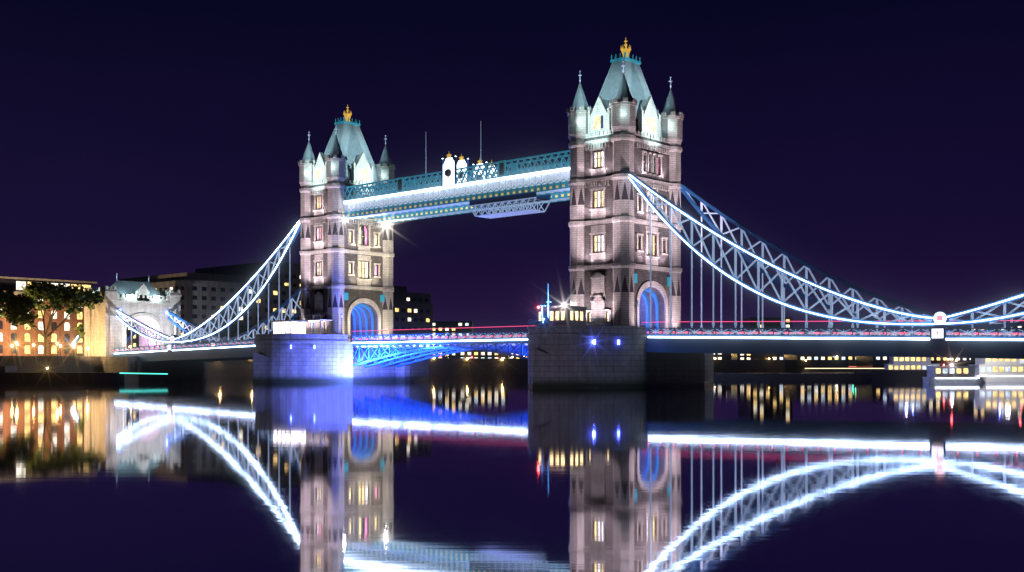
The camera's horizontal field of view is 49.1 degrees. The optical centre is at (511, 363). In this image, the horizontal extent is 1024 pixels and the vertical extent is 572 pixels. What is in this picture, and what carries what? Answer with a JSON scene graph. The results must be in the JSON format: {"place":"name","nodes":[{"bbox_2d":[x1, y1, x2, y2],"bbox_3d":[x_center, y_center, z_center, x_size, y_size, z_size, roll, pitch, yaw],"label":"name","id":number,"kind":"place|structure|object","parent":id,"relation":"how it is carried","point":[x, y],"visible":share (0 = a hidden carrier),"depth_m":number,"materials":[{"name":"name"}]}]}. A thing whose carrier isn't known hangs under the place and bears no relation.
{"place":"outdoors","nodes":[
{"label":"outdoors","id":0,"kind":"place"},
{"bbox_2d":[0,276,96,355],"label":"brick office building","id":1,"kind":"structure","parent":0,"point":[7,331],"depth_m":336.50,"materials":[{"name":"brick"}]},
{"bbox_2d":[0,280,90,353],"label":"building windows","id":2,"kind":"structure","parent":1,"relation":"attached to","point":[10,285],"depth_m":336.04,"materials":[{"name":"yellow glass"}]},
{"bbox_2d":[0,356,866,378],"bbox_3d":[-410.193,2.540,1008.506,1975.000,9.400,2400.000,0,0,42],"label":"bank ground","id":3,"kind":"structure","parent":0,"point":[174,369],"depth_m":351.54,"materials":[{"name":"stone"}]},
{"bbox_2d":[0,288,10,309],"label":"plane tree","id":4,"kind":"object","parent":3,"relation":"on","point":[4,298],"visible":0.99,"depth_m":302.80,"materials":[{"name":"green plant"}]},
{"bbox_2d":[0,281,103,355],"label":"plane tree","id":5,"kind":"object","parent":3,"relation":"on","point":[18,308],"visible":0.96,"depth_m":311.14,"materials":[{"name":"green plant"}]},
{"bbox_2d":[73,324,84,341],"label":"bush","id":6,"kind":"object","parent":3,"relation":"on","point":[79,329],"visible":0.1,"depth_m":333.98,"materials":[{"name":"green plant"}]},
{"bbox_2d":[84,275,181,356],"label":"abutment tower","id":7,"kind":"structure","parent":3,"relation":"on","point":[148,304],"depth_m":329.88,"materials":[{"name":"stone"}]},
{"bbox_2d":[220,322,259,344],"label":"plane tree","id":8,"kind":"object","parent":3,"relation":"on","point":[233,331],"visible":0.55,"depth_m":363.94,"materials":[{"name":"green plant"}]},
{"bbox_2d":[11,342,502,368],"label":"street lamps","id":9,"kind":"object","parent":3,"relation":"on","point":[16,343],"visible":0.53,"depth_m":321.19,"materials":[{"name":"yellow"}]},
{"bbox_2d":[119,261,432,355],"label":"tower hotel","id":10,"kind":"structure","parent":3,"relation":"on","point":[236,278],"depth_m":379.41,"materials":[{"name":"concrete"}]},
{"bbox_2d":[128,274,428,346],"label":"building windows","id":11,"kind":"structure","parent":10,"relation":"attached to","point":[266,301],"depth_m":375.58,"materials":[{"name":"yellow glass"}]},
{"bbox_2d":[69,336,1023,361],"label":"bridge deck","id":12,"kind":"structure","parent":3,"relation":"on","point":[996,349],"depth_m":180.18,"materials":[{"name":"concrete"}]},
{"bbox_2d":[353,343,527,367],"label":"bascule girders","id":13,"kind":"object","parent":12,"relation":"attached to","point":[507,348],"visible":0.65,"depth_m":247.74,"materials":[{"name":"blue metal"}]},
{"bbox_2d":[71,173,1023,346],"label":"suspension chains","id":14,"kind":"object","parent":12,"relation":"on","point":[955,320],"visible":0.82,"depth_m":194.18,"materials":[{"name":"blue paint"}]},
{"bbox_2d":[123,207,1011,350],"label":"chain hangers","id":15,"kind":"object","parent":14,"relation":"on","point":[830,324],"visible":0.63,"depth_m":199.36,"materials":[{"name":"white paint"}]},
{"bbox_2d":[114,328,1023,353],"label":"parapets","id":16,"kind":"object","parent":12,"relation":"on","point":[772,335],"visible":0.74,"depth_m":189.84,"materials":[{"name":"blue paint"}]},
{"bbox_2d":[167,310,991,350],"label":"chain roundels","id":17,"kind":"object","parent":12,"relation":"on","point":[939,319],"visible":0.72,"depth_m":164.38,"materials":[{"name":"blue paint"}]},
{"bbox_2d":[359,320,1023,339],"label":"light trails","id":18,"kind":"object","parent":12,"relation":"on","point":[722,332],"visible":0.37,"depth_m":193.48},
{"bbox_2d":[440,356,956,368],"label":"bank lamps","id":19,"kind":"object","parent":3,"relation":"on","point":[830,368],"visible":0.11,"depth_m":639.75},
{"bbox_2d":[0,371,1023,571],"bbox_3d":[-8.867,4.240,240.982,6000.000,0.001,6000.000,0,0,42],"label":"river water","id":20,"kind":"structure","parent":0,"point":[482,473],"depth_m":42.16,"materials":[{"name":"liquid"}]},
{"bbox_2d":[253,334,429,382],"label":"pier","id":21,"kind":"structure","parent":20,"relation":"in","point":[327,359],"depth_m":250.84,"materials":[{"name":"stone"}]},
{"bbox_2d":[298,105,395,341],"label":"bridge tower","id":22,"kind":"structure","parent":21,"relation":"on","point":[340,162],"depth_m":264.25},
{"bbox_2d":[317,168,367,180],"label":"windows","id":23,"kind":"structure","parent":22,"relation":"attached to","point":[361,174],"depth_m":264.17,"materials":[{"name":"glass"}]},
{"bbox_2d":[310,193,380,333],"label":"window frames","id":24,"kind":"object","parent":22,"relation":"attached to","point":[318,280],"visible":0.48,"depth_m":262.82,"materials":[{"name":"beige stone"}]},
{"bbox_2d":[317,196,376,277],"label":"tower windows","id":25,"kind":"structure","parent":22,"relation":"attached to","point":[363,269],"depth_m":264.40,"materials":[{"name":"yellow glass"}]},
{"bbox_2d":[271,283,637,348],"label":"pier furniture","id":26,"kind":"object","parent":21,"relation":"on","point":[564,314],"visible":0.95,"depth_m":200.02,"materials":[{"name":"stone"}]},
{"bbox_2d":[0,366,926,381],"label":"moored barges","id":27,"kind":"object","parent":20,"relation":"on","point":[9,374],"visible":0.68,"depth_m":296.00,"materials":[{"name":"black"}]},
{"bbox_2d":[527,325,713,387],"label":"pier","id":28,"kind":"structure","parent":20,"relation":"in","point":[566,356],"depth_m":195.26,"materials":[{"name":"stone"}]},
{"bbox_2d":[566,38,683,334],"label":"bridge tower","id":29,"kind":"structure","parent":28,"relation":"on","point":[624,106],"depth_m":208.97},
{"bbox_2d":[344,122,569,222],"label":"walkways","id":30,"kind":"structure","parent":29,"relation":"attached to","point":[456,190],"depth_m":234.59,"materials":[{"name":"teal paint"}]},
{"bbox_2d":[594,115,654,132],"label":"windows","id":31,"kind":"structure","parent":29,"relation":"attached to","point":[598,122],"depth_m":207.78,"materials":[{"name":"glass"}]},
{"bbox_2d":[594,151,658,254],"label":"tower windows","id":32,"kind":"structure","parent":29,"relation":"attached to","point":[598,198],"depth_m":207.59,"materials":[{"name":"glass"}]},
{"bbox_2d":[586,144,667,325],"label":"window frames","id":33,"kind":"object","parent":29,"relation":"attached to","point":[598,310],"visible":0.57,"depth_m":207.24,"materials":[{"name":"beige stone"}]},
{"bbox_2d":[884,357,939,369],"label":"party boat","id":34,"kind":"object","parent":20,"relation":"on","point":[908,363],"visible":0.2,"depth_m":331.87,"materials":[{"name":"black"}]},
{"bbox_2d":[922,358,985,382],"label":"party boat","id":35,"kind":"object","parent":20,"relation":"on","point":[950,374],"visible":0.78,"depth_m":248.07,"materials":[{"name":"white metal"}]},
{"bbox_2d":[969,358,1023,381],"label":"party boat","id":36,"kind":"object","parent":20,"relation":"on","point":[999,370],"visible":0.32,"depth_m":265.48,"materials":[{"name":"white"}]},
{"bbox_2d":[0,0,1023,347],"label":"sky","id":37,"kind":"structure","parent":0,"point":[877,144],"materials":[{"name":"blue"}]},
{"bbox_2d":[433,317,1023,369],"bbox_3d":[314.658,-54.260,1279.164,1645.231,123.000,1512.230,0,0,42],"label":"buildings","id":38,"kind":"structure","parent":0,"point":[861,362],"depth_m":630.63,"materials":[{"name":"black"}]},
{"bbox_2d":[433,319,1020,359],"bbox_3d":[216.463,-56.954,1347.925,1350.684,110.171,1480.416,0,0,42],"label":"building windows","id":39,"kind":"structure","parent":38,"relation":"attached to","point":[719,358],"depth_m":626.08,"materials":[{"name":"yellow glass"}]}
]}

